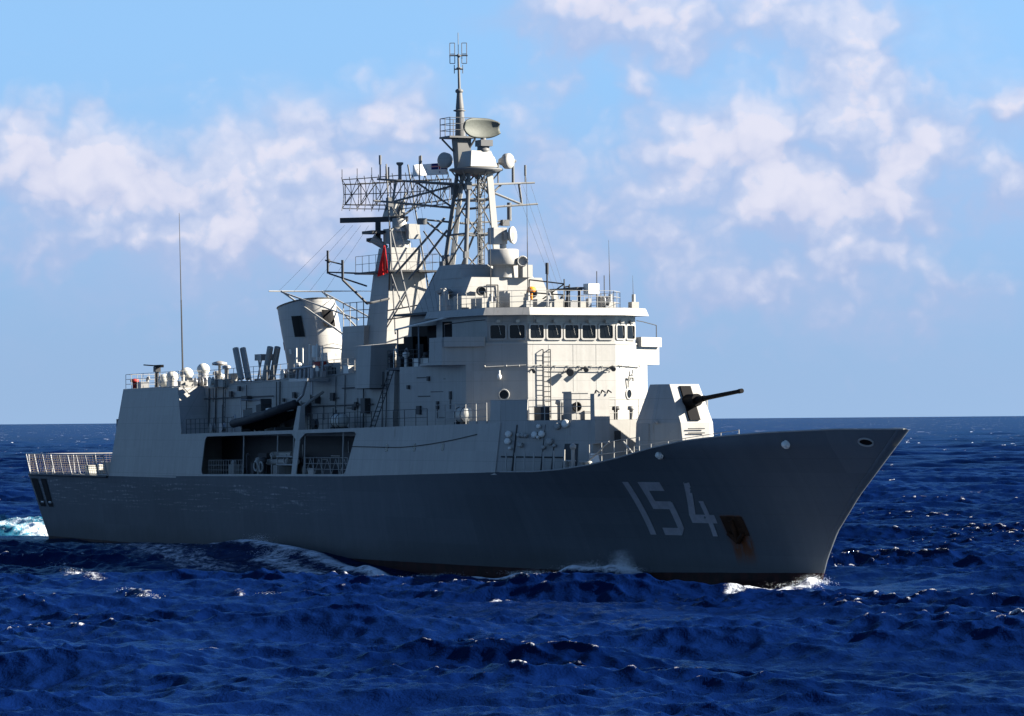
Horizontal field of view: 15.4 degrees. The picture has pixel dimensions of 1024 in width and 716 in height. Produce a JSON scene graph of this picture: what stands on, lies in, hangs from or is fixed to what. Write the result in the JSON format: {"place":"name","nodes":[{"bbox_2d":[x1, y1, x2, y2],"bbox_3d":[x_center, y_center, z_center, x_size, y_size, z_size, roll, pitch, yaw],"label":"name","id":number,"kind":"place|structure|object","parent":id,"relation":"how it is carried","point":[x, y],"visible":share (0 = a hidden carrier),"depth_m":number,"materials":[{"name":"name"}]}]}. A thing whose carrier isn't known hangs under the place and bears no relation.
{"place":"outdoors","nodes":[
{"label":"outdoors","id":0,"kind":"place"},
{"bbox_2d":[0,416,1023,715],"bbox_3d":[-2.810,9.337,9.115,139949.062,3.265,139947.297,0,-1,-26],"label":"sea","id":1,"kind":"structure","parent":0,"point":[914,606],"depth_m":161.37,"materials":[{"name":"liquid"}]},
{"bbox_2d":[55,534,833,596],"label":"spray","id":2,"kind":"object","parent":1,"relation":"on","point":[621,566],"visible":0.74,"depth_m":218.94,"materials":[{"name":"white liquid"}]},
{"bbox_2d":[25,42,908,588],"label":"frigate","id":3,"kind":"object","parent":1,"relation":"on","point":[573,440],"visible":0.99,"depth_m":236.37,"materials":[{"name":"metal"}]},
{"bbox_2d":[229,399,300,431],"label":"inflatable boat","id":4,"kind":"object","parent":3,"relation":"on","point":[266,415],"visible":0.96,"depth_m":260.27,"materials":[{"name":"black rubber"}]},
{"bbox_2d":[329,413,348,428],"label":"liferaft canister","id":5,"kind":"object","parent":3,"relation":"on","point":[343,419],"visible":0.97,"depth_m":249.43,"materials":[{"name":"grey paint"}]},
{"bbox_2d":[377,245,387,276],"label":"signal flag","id":6,"kind":"object","parent":3,"relation":"hanging from","point":[383,268],"visible":1,"depth_m":251.95,"materials":[{"name":"red fabric"}]},
{"bbox_2d":[413,163,447,176],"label":"naval ensign","id":7,"kind":"object","parent":3,"relation":"attached to","point":[431,169],"visible":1,"depth_m":246.63,"materials":[{"name":"white fabric"}]},
{"bbox_2d":[453,407,471,423],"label":"liferaft canister","id":8,"kind":"object","parent":3,"relation":"on","point":[459,413],"visible":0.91,"depth_m":231.97,"materials":[{"name":"grey paint"}]},
{"bbox_2d":[0,0,1023,423],"label":"sky","id":9,"kind":"structure","parent":0,"point":[815,208],"materials":[{"name":"blue"}]}
]}

